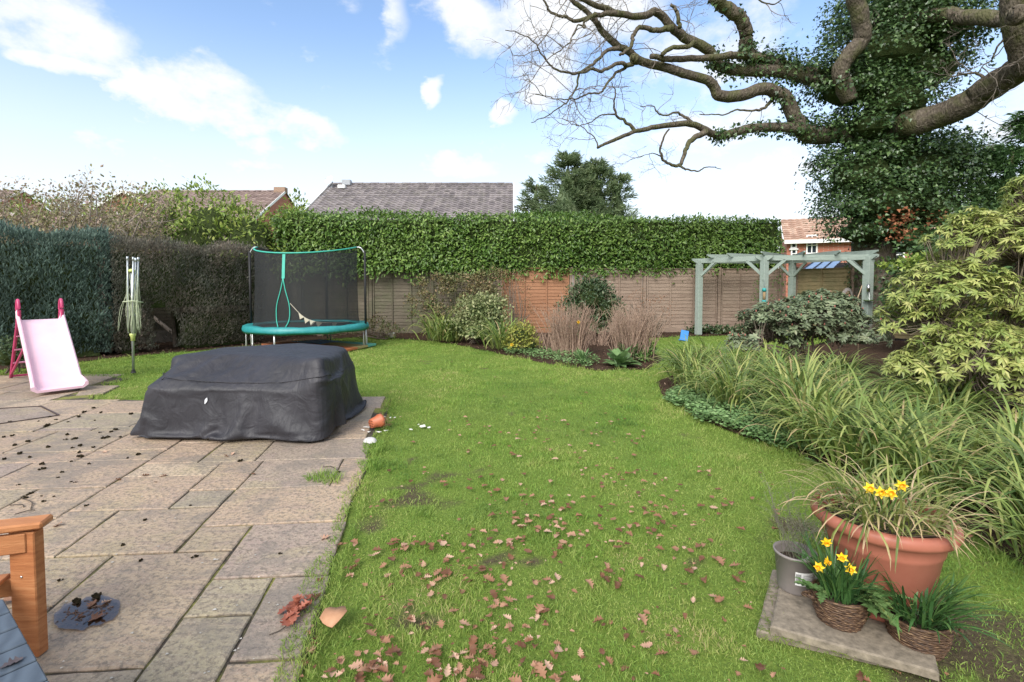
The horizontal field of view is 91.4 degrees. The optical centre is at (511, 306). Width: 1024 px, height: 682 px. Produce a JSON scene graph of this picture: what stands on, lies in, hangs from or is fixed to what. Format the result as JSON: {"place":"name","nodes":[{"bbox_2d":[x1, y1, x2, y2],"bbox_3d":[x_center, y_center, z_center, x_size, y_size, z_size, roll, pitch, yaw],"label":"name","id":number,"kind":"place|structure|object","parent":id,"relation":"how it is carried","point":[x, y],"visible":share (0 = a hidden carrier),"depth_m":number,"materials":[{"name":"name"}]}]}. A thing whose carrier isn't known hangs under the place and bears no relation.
{"place":"outdoors","nodes":[
{"label":"outdoors","id":0,"kind":"place"},
{"bbox_2d":[0,190,48,218],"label":"neighbouring house","id":1,"kind":"structure","parent":0,"point":[28,200],"depth_m":39.52,"materials":[{"name":"red tile"}]},
{"bbox_2d":[0,333,383,369],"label":"soil bed","id":2,"kind":"object","parent":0,"point":[114,354],"visible":0.1,"depth_m":11.86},
{"bbox_2d":[0,215,123,360],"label":"conifer hedge","id":3,"kind":"object","parent":2,"relation":"on","point":[43,276],"visible":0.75,"depth_m":9.67,"materials":[{"name":"green plant"}]},
{"bbox_2d":[98,272,253,343],"bbox_3d":[-9.618,0.011,11.773,0.133,1.850,8.709,2,3,44],"label":"panel fence","id":4,"kind":"object","parent":2,"relation":"on","point":[161,331],"visible":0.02,"depth_m":12.62,"materials":[{"name":"wood"}]},
{"bbox_2d":[87,230,267,353],"bbox_3d":[-7.614,-0.401,11.698,1.884,2.699,3.764,2,3,40],"label":"conifer hedge","id":5,"kind":"object","parent":2,"relation":"on","point":[194,278],"visible":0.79,"depth_m":11.29,"materials":[{"name":"green plant"}]},
{"bbox_2d":[0,374,390,681],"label":"patio","id":6,"kind":"structure","parent":0,"point":[155,604],"depth_m":2.97,"materials":[{"name":"stone"}]},
{"bbox_2d":[0,600,48,681],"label":"garden table","id":7,"kind":"object","parent":6,"relation":"on","point":[13,644],"visible":1,"depth_m":1.37,"materials":[{"name":"blue paint"}]},
{"bbox_2d":[0,514,52,656],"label":"garden chair","id":8,"kind":"object","parent":6,"relation":"on","point":[23,584],"visible":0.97,"depth_m":1.94,"materials":[{"name":"brown wood"}]},
{"bbox_2d":[0,406,59,423],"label":"slab","id":9,"kind":"structure","parent":6,"relation":"on","point":[15,414],"depth_m":5.61,"materials":[{"name":"stone"}]},
{"bbox_2d":[9,298,88,392],"bbox_3d":[-6.832,0.514,7.308,2.135,1.260,0.579,2,3,39],"label":"garden slide","id":10,"kind":"object","parent":6,"relation":"on","point":[47,349],"visible":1,"depth_m":7.11,"materials":[{"name":"pink plastic"}]},
{"bbox_2d":[54,595,119,630],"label":"puddle","id":11,"kind":"object","parent":6,"relation":"on","point":[60,615],"visible":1,"depth_m":2.20,"materials":[{"name":"grey liquid"}]},
{"bbox_2d":[55,600,113,623],"bbox_3d":[-1.879,1.346,2.204,0.206,0.005,0.162,0,3,0],"label":"puddle debris","id":12,"kind":"object","parent":11,"relation":"on","point":[97,606],"visible":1,"depth_m":2.21,"materials":[{"name":"brown plant"}]},
{"bbox_2d":[130,343,366,441],"bbox_3d":[-2.622,0.818,5.425,2.000,0.750,1.835,0,3,0],"label":"furniture cover","id":13,"kind":"object","parent":6,"relation":"on","point":[302,392],"visible":1,"depth_m":4.66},
{"bbox_2d":[269,593,311,634],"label":"oak twig","id":14,"kind":"object","parent":6,"relation":"on","point":[294,607],"visible":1,"depth_m":2.19,"materials":[{"name":"plant"}]},
{"bbox_2d":[368,413,393,428],"bbox_3d":[-1.335,1.156,5.097,0.224,0.146,0.234,0,3,0],"label":"tipped flower pot","id":15,"kind":"object","parent":6,"relation":"on","point":[378,420],"visible":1,"depth_m":5.03,"materials":[{"name":"ceramic"}]},
{"bbox_2d":[301,176,513,308],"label":"neighbouring house","id":16,"kind":"structure","parent":0,"point":[450,197],"depth_m":27.63,"materials":[{"name":"grey tile"}]},
{"bbox_2d":[0,0,1023,268],"label":"sky","id":17,"kind":"structure","parent":0,"point":[243,94],"materials":[{"name":"blue"}]},
{"bbox_2d":[0,287,1023,681],"bbox_3d":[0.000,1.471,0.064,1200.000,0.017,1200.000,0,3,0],"label":"lawn","id":18,"kind":"structure","parent":0,"point":[888,675],"depth_m":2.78,"materials":[{"name":"plant"}]},
{"bbox_2d":[0,333,24,373],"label":"shrub","id":19,"kind":"object","parent":18,"relation":"on","point":[5,355],"visible":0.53,"depth_m":8.07,"materials":[{"name":"green plant"}]},
{"bbox_2d":[0,164,195,338],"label":"magnolia bush","id":20,"kind":"object","parent":18,"relation":"on","point":[34,218],"visible":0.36,"depth_m":11.81,"materials":[{"name":"brown plant"}]},
{"bbox_2d":[82,189,175,216],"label":"neighbouring house","id":21,"kind":"structure","parent":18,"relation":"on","point":[121,193],"depth_m":35.70,"materials":[{"name":"red brick"}]},
{"bbox_2d":[118,256,142,372],"bbox_3d":[-6.233,0.137,8.211,0.334,1.910,0.228,0,3,0],"label":"rotary airer","id":22,"kind":"object","parent":18,"relation":"on","point":[133,312],"visible":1,"depth_m":8.18,"materials":[{"name":"plastic"}]},
{"bbox_2d":[0,173,314,257],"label":"laurel shrub","id":23,"kind":"object","parent":18,"relation":"on","point":[202,224],"visible":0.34,"depth_m":14.30,"materials":[{"name":"green plant"}]},
{"bbox_2d":[114,187,298,239],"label":"neighbouring house","id":24,"kind":"structure","parent":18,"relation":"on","point":[273,199],"depth_m":38.05,"materials":[{"name":"red tile"}]},
{"bbox_2d":[242,246,368,345],"bbox_3d":[-4.740,-0.225,11.601,2.730,2.332,2.728,0,3,0],"label":"trampoline","id":25,"kind":"object","parent":18,"relation":"on","point":[320,288],"visible":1,"depth_m":10.67,"materials":[{"name":"fabric"}]},
{"bbox_2d":[261,339,375,350],"bbox_3d":[-4.501,0.907,11.906,2.657,0.049,1.346,1,3,29],"label":"play mat","id":26,"kind":"object","parent":18,"relation":"on","point":[348,345],"visible":0.69,"depth_m":11.96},
{"bbox_2d":[320,606,346,627],"bbox_3d":[-0.758,1.315,2.137,0.108,0.026,0.126,-3,6,0],"label":"terracotta pot shard","id":27,"kind":"object","parent":18,"relation":"on","point":[330,617],"visible":1,"depth_m":2.12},
{"bbox_2d":[346,312,404,338],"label":"shrub","id":28,"kind":"object","parent":18,"relation":"on","point":[380,335],"visible":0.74,"depth_m":13.50,"materials":[{"name":"green plant"}]},
{"bbox_2d":[268,205,786,327],"bbox_3d":[0.684,-1.175,15.659,15.811,3.895,2.000,0,3,-4],"label":"laurel hedge","id":29,"kind":"object","parent":18,"relation":"on","point":[439,243],"visible":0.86,"depth_m":14.98,"materials":[{"name":"green plant"}]},
{"bbox_2d":[514,149,642,278],"bbox_3d":[3.413,-4.135,27.538,8.286,8.760,6.661,2,3,35],"label":"cypress tree","id":30,"kind":"object","parent":18,"relation":"on","point":[581,186],"visible":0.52,"depth_m":26.66,"materials":[{"name":"green plant"}]},
{"bbox_2d":[300,359,972,681],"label":"scattered leaves","id":31,"kind":"object","parent":18,"relation":"on","point":[405,546],"visible":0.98,"depth_m":2.93,"materials":[{"name":"brown plant"}]},
{"bbox_2d":[796,261,849,268],"bbox_3d":[10.540,-0.487,16.433,2.260,2.440,3.278,1,3,25],"label":"conservatory","id":32,"kind":"object","parent":18,"relation":"on","point":[834,264],"visible":0.15,"depth_m":16.47,"materials":[{"name":"glass"}]},
{"bbox_2d":[756,570,908,672],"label":"paving slab","id":33,"kind":"structure","parent":18,"relation":"on","point":[768,606],"depth_m":2.11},
{"bbox_2d":[748,575,778,604],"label":"grass tuft","id":34,"kind":"object","parent":33,"relation":"on","point":[766,589],"visible":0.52,"depth_m":2.37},
{"bbox_2d":[751,609,803,646],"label":"grass tuft","id":35,"kind":"object","parent":33,"relation":"on","point":[762,628],"visible":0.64,"depth_m":2.09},
{"bbox_2d":[770,569,938,680],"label":"paving slab","id":36,"kind":"structure","parent":33,"relation":"on","point":[795,618],"depth_m":2.00,"materials":[{"name":"stone"}]},
{"bbox_2d":[773,540,817,595],"bbox_3d":[1.315,1.202,2.325,0.184,0.215,0.184,0,3,0],"label":"nursery pot","id":37,"kind":"object","parent":36,"relation":"on","point":[789,569],"visible":0.62,"depth_m":2.27,"materials":[{"name":"grey plastic"}]},
{"bbox_2d":[758,470,840,561],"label":"wispy shrub","id":38,"kind":"object","parent":37,"relation":"in","point":[796,527],"visible":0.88,"depth_m":2.31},
{"bbox_2d":[801,579,868,632],"bbox_3d":[1.375,1.255,2.102,0.209,0.128,0.248,-2,3,-41],"label":"wicker basket","id":39,"kind":"object","parent":36,"relation":"on","point":[851,618],"visible":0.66,"depth_m":2.03,"materials":[{"name":"wicker"}]},
{"bbox_2d":[794,577,827,603],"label":"dandelion weed","id":40,"kind":"object","parent":39,"relation":"in","point":[821,596],"visible":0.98,"depth_m":2.10,"materials":[{"name":"green plant"}]},
{"bbox_2d":[787,519,900,604],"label":"daffodil leaves","id":41,"kind":"object","parent":39,"relation":"in","point":[844,593],"visible":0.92,"depth_m":2.06,"materials":[{"name":"green plant"}]},
{"bbox_2d":[810,487,963,622],"bbox_3d":[1.635,1.107,2.220,0.544,0.415,0.544,0,3,0],"label":"terracotta planter","id":42,"kind":"object","parent":36,"relation":"on","point":[919,564],"visible":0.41,"depth_m":2.03,"materials":[{"name":"ceramic"}]},
{"bbox_2d":[772,447,1014,572],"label":"grassy leaves","id":43,"kind":"object","parent":42,"relation":"in","point":[900,522],"visible":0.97,"depth_m":2.15,"materials":[{"name":"green plant"}]},
{"bbox_2d":[877,608,963,660],"bbox_3d":[1.623,1.290,2.005,0.233,0.135,0.245,-1,3,-29],"label":"wicker basket","id":44,"kind":"object","parent":36,"relation":"on","point":[918,639],"visible":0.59,"depth_m":1.92,"materials":[{"name":"wicker"}]},
{"bbox_2d":[854,584,914,632],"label":"dandelion weed","id":45,"kind":"object","parent":44,"relation":"in","point":[871,603],"visible":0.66,"depth_m":1.99,"materials":[{"name":"green plant"}]},
{"bbox_2d":[843,553,1014,648],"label":"daffodil leaves","id":46,"kind":"object","parent":44,"relation":"in","point":[927,606],"visible":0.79,"depth_m":1.92,"materials":[{"name":"green plant"}]},
{"bbox_2d":[945,111,1023,339],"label":"yew tree","id":47,"kind":"object","parent":18,"relation":"on","point":[1014,154],"visible":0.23,"depth_m":12.66,"materials":[{"name":"green plant"}]},
{"bbox_2d":[395,332,803,369],"bbox_3d":[5.195,0.923,12.317,17.610,0.001,7.554,0,3,0],"label":"soil bed","id":48,"kind":"object","parent":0,"point":[598,350],"visible":0.16,"depth_m":11.11,"materials":[{"name":"soil"}]},
{"bbox_2d":[403,304,464,341],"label":"strap leaf clump","id":49,"kind":"object","parent":48,"relation":"on","point":[434,334],"visible":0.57,"depth_m":12.53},
{"bbox_2d":[420,318,467,341],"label":"strap leaf clump","id":50,"kind":"object","parent":48,"relation":"on","point":[452,332],"visible":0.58,"depth_m":12.45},
{"bbox_2d":[403,264,508,333],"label":"climbing rose","id":51,"kind":"object","parent":48,"relation":"on","point":[488,287],"visible":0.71,"depth_m":14.21,"materials":[{"name":"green plant"}]},
{"bbox_2d":[444,290,513,343],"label":"variegated shrub","id":52,"kind":"object","parent":48,"relation":"on","point":[488,307],"visible":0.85,"depth_m":12.20,"materials":[{"name":"green plant"}]},
{"bbox_2d":[456,311,536,349],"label":"strap leaf clump","id":53,"kind":"object","parent":48,"relation":"on","point":[494,332],"visible":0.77,"depth_m":10.97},
{"bbox_2d":[489,264,540,327],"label":"red twig bush","id":54,"kind":"object","parent":48,"relation":"on","point":[511,303],"visible":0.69,"depth_m":13.61,"materials":[{"name":"brown plant"}]},
{"bbox_2d":[499,319,543,351],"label":"lime shrub","id":55,"kind":"object","parent":48,"relation":"on","point":[522,335],"visible":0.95,"depth_m":10.68,"materials":[{"name":"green plant"}]},
{"bbox_2d":[520,326,569,350],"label":"dead stem clump","id":56,"kind":"object","parent":48,"relation":"on","point":[548,343],"visible":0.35,"depth_m":11.05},
{"bbox_2d":[503,343,600,365],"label":"ground cover","id":57,"kind":"object","parent":48,"relation":"on","point":[528,351],"visible":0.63,"depth_m":9.91,"materials":[{"name":"green plant"}]},
{"bbox_2d":[343,267,782,332],"bbox_3d":[-1.175,-0.198,15.086,18.956,1.980,0.126,0,3,-2],"label":"panel fence","id":58,"kind":"object","parent":48,"relation":"on","point":[727,297],"visible":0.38,"depth_m":15.21,"materials":[{"name":"wood"}]},
{"bbox_2d":[531,293,604,355],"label":"dead stem clump","id":59,"kind":"object","parent":48,"relation":"on","point":[562,340],"visible":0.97,"depth_m":10.29,"materials":[{"name":"plant"}]},
{"bbox_2d":[571,347,597,363],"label":"broad leaf clump","id":60,"kind":"object","parent":48,"relation":"on","point":[581,354],"visible":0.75,"depth_m":9.21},
{"bbox_2d":[553,274,630,340],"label":"camellia bush","id":61,"kind":"object","parent":48,"relation":"on","point":[593,290],"visible":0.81,"depth_m":12.81,"materials":[{"name":"green plant"}]},
{"bbox_2d":[585,326,614,345],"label":"dead stem clump","id":62,"kind":"object","parent":48,"relation":"on","point":[602,342],"visible":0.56,"depth_m":12.03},
{"bbox_2d":[603,347,641,366],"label":"broad leaf clump","id":63,"kind":"object","parent":48,"relation":"on","point":[620,358],"visible":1,"depth_m":8.89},
{"bbox_2d":[608,342,658,362],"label":"green plant","id":64,"kind":"object","parent":48,"relation":"on","point":[648,354],"visible":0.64,"depth_m":9.50,"materials":[{"name":"green plant"}]},
{"bbox_2d":[598,295,673,362],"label":"dead stem clump","id":65,"kind":"object","parent":48,"relation":"on","point":[642,335],"visible":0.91,"depth_m":9.55,"materials":[{"name":"plant"}]},
{"bbox_2d":[622,288,675,335],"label":"twiggy shrub","id":66,"kind":"object","parent":48,"relation":"on","point":[644,307],"visible":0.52,"depth_m":14.40,"materials":[{"name":"brown plant"}]},
{"bbox_2d":[684,320,752,333],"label":"green plant","id":67,"kind":"object","parent":48,"relation":"on","point":[708,329],"visible":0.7,"depth_m":14.83,"materials":[{"name":"green plant"}]},
{"bbox_2d":[692,250,878,334],"bbox_3d":[7.134,-0.294,13.591,3.871,2.302,2.756,0,3,0],"label":"garden pergola","id":68,"kind":"object","parent":48,"relation":"on","point":[765,259],"visible":0.83,"depth_m":12.95,"materials":[{"name":"green paint"}]},
{"bbox_2d":[796,265,937,339],"bbox_3d":[9.635,-0.140,13.512,0.590,2.000,3.926,-2,3,-44],"label":"panel fence","id":69,"kind":"object","parent":48,"relation":"on","point":[827,279],"visible":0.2,"depth_m":14.11,"materials":[{"name":"wood"}]},
{"bbox_2d":[656,338,1023,564],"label":"soil bed","id":70,"kind":"object","parent":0,"point":[882,350],"visible":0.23,"depth_m":6.09,"materials":[{"name":"soil"}]},
{"bbox_2d":[638,335,726,384],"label":"strap leaf clump","id":71,"kind":"object","parent":70,"relation":"on","point":[687,362],"visible":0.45,"depth_m":7.14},
{"bbox_2d":[651,335,726,370],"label":"strap leaf clump","id":72,"kind":"object","parent":70,"relation":"on","point":[686,342],"visible":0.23,"depth_m":7.97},
{"bbox_2d":[654,353,756,396],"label":"strap leaf clump","id":73,"kind":"object","parent":70,"relation":"on","point":[691,377],"visible":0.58,"depth_m":6.47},
{"bbox_2d":[663,334,752,368],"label":"strap leaf clump","id":74,"kind":"object","parent":70,"relation":"on","point":[701,346],"visible":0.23,"depth_m":8.12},
{"bbox_2d":[668,351,796,412],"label":"strap leaf clump","id":75,"kind":"object","parent":70,"relation":"on","point":[720,394],"visible":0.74,"depth_m":5.73,"materials":[{"name":"plant"}]},
{"bbox_2d":[688,339,779,382],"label":"strap leaf clump","id":76,"kind":"object","parent":70,"relation":"on","point":[746,356],"visible":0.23,"depth_m":7.40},
{"bbox_2d":[688,343,802,392],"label":"strap leaf clump","id":77,"kind":"object","parent":70,"relation":"on","point":[742,367],"visible":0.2,"depth_m":6.54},
{"bbox_2d":[662,383,829,459],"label":"ground cover","id":78,"kind":"object","parent":70,"relation":"on","point":[697,403],"visible":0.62,"depth_m":5.25,"materials":[{"name":"green plant"}]},
{"bbox_2d":[476,0,1023,341],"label":"oak tree","id":79,"kind":"object","parent":70,"relation":"on","point":[896,176],"visible":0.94,"depth_m":12.27,"materials":[{"name":"green plant"}]},
{"bbox_2d":[723,338,805,364],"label":"strap leaf clump","id":80,"kind":"object","parent":70,"relation":"on","point":[766,349],"visible":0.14,"depth_m":8.00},
{"bbox_2d":[707,347,853,406],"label":"strap leaf clump","id":81,"kind":"object","parent":70,"relation":"on","point":[808,369],"visible":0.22,"depth_m":5.65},
{"bbox_2d":[732,341,830,381],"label":"strap leaf clump","id":82,"kind":"object","parent":70,"relation":"on","point":[783,358],"visible":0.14,"depth_m":7.31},
{"bbox_2d":[726,369,883,428],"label":"strap leaf clump","id":83,"kind":"object","parent":70,"relation":"on","point":[805,388],"visible":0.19,"depth_m":4.89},
{"bbox_2d":[722,288,892,369],"bbox_3d":[4.980,0.382,8.654,2.824,1.426,1.843,0,3,0],"label":"rhododendron bush","id":84,"kind":"object","parent":70,"relation":"on","point":[793,317],"visible":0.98,"depth_m":8.24,"materials":[{"name":"green plant"}]},
{"bbox_2d":[749,344,873,385],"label":"strap leaf clump","id":85,"kind":"object","parent":70,"relation":"on","point":[791,369],"visible":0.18,"depth_m":6.37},
{"bbox_2d":[730,367,909,450],"bbox_3d":[2.744,0.894,4.602,1.308,0.678,1.539,0,3,5],"label":"strap leaf clump","id":86,"kind":"object","parent":70,"relation":"on","point":[818,399],"visible":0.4,"depth_m":4.59,"materials":[{"name":"plant"}]},
{"bbox_2d":[736,387,906,457],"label":"strap leaf clump","id":87,"kind":"object","parent":70,"relation":"on","point":[805,438],"visible":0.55,"depth_m":4.19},
{"bbox_2d":[726,350,922,417],"bbox_3d":[3.041,0.845,5.301,1.551,0.712,1.478,0,3,-6],"label":"strap leaf clump","id":88,"kind":"object","parent":70,"relation":"on","point":[792,378],"visible":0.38,"depth_m":5.42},
{"bbox_2d":[797,351,884,392],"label":"strap leaf clump","id":89,"kind":"object","parent":70,"relation":"on","point":[852,367],"visible":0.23,"depth_m":6.54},
{"bbox_2d":[800,342,886,380],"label":"strap leaf clump","id":90,"kind":"object","parent":70,"relation":"on","point":[843,361],"visible":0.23,"depth_m":7.20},
{"bbox_2d":[771,385,924,446],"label":"strap leaf clump","id":91,"kind":"object","parent":70,"relation":"on","point":[851,408],"visible":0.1,"depth_m":4.46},
{"bbox_2d":[791,358,904,402],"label":"strap leaf clump","id":92,"kind":"object","parent":70,"relation":"on","point":[869,380],"visible":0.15,"depth_m":5.63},
{"bbox_2d":[770,385,984,473],"bbox_3d":[2.754,0.935,3.869,1.484,0.659,1.335,0,3,10],"label":"strap leaf clump","id":93,"kind":"object","parent":70,"relation":"on","point":[853,438],"visible":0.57,"depth_m":3.81,"materials":[{"name":"plant"}]},
{"bbox_2d":[792,362,977,435],"bbox_3d":[3.446,0.907,4.776,1.228,0.636,1.445,0,3,-2],"label":"strap leaf clump","id":94,"kind":"object","parent":70,"relation":"on","point":[878,396],"visible":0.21,"depth_m":4.77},
{"bbox_2d":[810,382,987,451],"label":"strap leaf clump","id":95,"kind":"object","parent":70,"relation":"on","point":[888,404],"visible":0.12,"depth_m":4.15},
{"bbox_2d":[791,388,1017,489],"bbox_3d":[2.772,0.963,3.657,1.328,0.623,1.359,2,3,44],"label":"strap leaf clump","id":96,"kind":"object","parent":70,"relation":"on","point":[871,464],"visible":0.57,"depth_m":3.58,"materials":[{"name":"plant"}]},
{"bbox_2d":[857,353,960,397],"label":"strap leaf clump","id":97,"kind":"object","parent":70,"relation":"on","point":[887,377],"visible":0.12,"depth_m":6.41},
{"bbox_2d":[837,391,1023,482],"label":"strap leaf clump","id":98,"kind":"object","parent":70,"relation":"on","point":[958,436],"visible":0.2,"depth_m":3.74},
{"bbox_2d":[840,407,1023,516],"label":"strap leaf clump","id":99,"kind":"object","parent":70,"relation":"on","point":[957,469],"visible":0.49,"depth_m":3.26,"materials":[{"name":"plant"}]},
{"bbox_2d":[859,365,1019,417],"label":"strap leaf clump","id":100,"kind":"object","parent":70,"relation":"on","point":[960,388],"visible":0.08,"depth_m":5.37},
{"bbox_2d":[868,392,1020,453],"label":"strap leaf clump","id":101,"kind":"object","parent":70,"relation":"on","point":[958,428],"visible":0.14,"depth_m":4.23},
{"bbox_2d":[865,358,1023,427],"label":"strap leaf clump","id":102,"kind":"object","parent":70,"relation":"on","point":[939,390],"visible":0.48,"depth_m":4.88,"materials":[{"name":"plant"}]},
{"bbox_2d":[871,192,1020,335],"bbox_3d":[9.283,-0.864,10.408,3.784,3.198,3.583,1,3,14],"label":"evergreen mound","id":103,"kind":"object","parent":70,"relation":"on","point":[914,259],"visible":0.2,"depth_m":10.30,"materials":[{"name":"green plant"}]},
{"bbox_2d":[872,174,1023,420],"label":"evergreen shrub","id":104,"kind":"object","parent":70,"relation":"on","point":[1001,230],"visible":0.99,"depth_m":5.29,"materials":[{"name":"green plant"}]},
{"bbox_2d":[903,390,1023,482],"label":"strap leaf clump","id":105,"kind":"object","parent":70,"relation":"on","point":[1015,429],"visible":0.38,"depth_m":3.68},
{"bbox_2d":[908,449,1023,556],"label":"strap leaf clump","id":106,"kind":"object","parent":70,"relation":"on","point":[1012,534],"visible":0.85,"depth_m":2.67,"materials":[{"name":"plant"}]},
{"bbox_2d":[911,417,1023,540],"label":"strap leaf clump","id":107,"kind":"object","parent":70,"relation":"on","point":[998,503],"visible":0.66,"depth_m":3.05,"materials":[{"name":"plant"}]},
{"bbox_2d":[933,414,1023,507],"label":"strap leaf clump","id":108,"kind":"object","parent":70,"relation":"on","point":[1010,463],"visible":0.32,"depth_m":3.28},
{"bbox_2d":[947,391,1023,458],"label":"strap leaf clump","id":109,"kind":"object","parent":70,"relation":"on","point":[1021,423],"visible":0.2,"depth_m":4.25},
{"bbox_2d":[779,217,938,301],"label":"neighbouring house","id":110,"kind":"structure","parent":0,"point":[797,236],"depth_m":27.20,"materials":[{"name":"orange tile"}]},
{"bbox_2d":[806,235,817,253],"bbox_3d":[16.106,-3.340,26.855,0.526,1.022,0.266,0,3,3],"label":"window","id":111,"kind":"structure","parent":110,"relation":"in","point":[810,247],"depth_m":26.86,"materials":[{"name":"white paint"}]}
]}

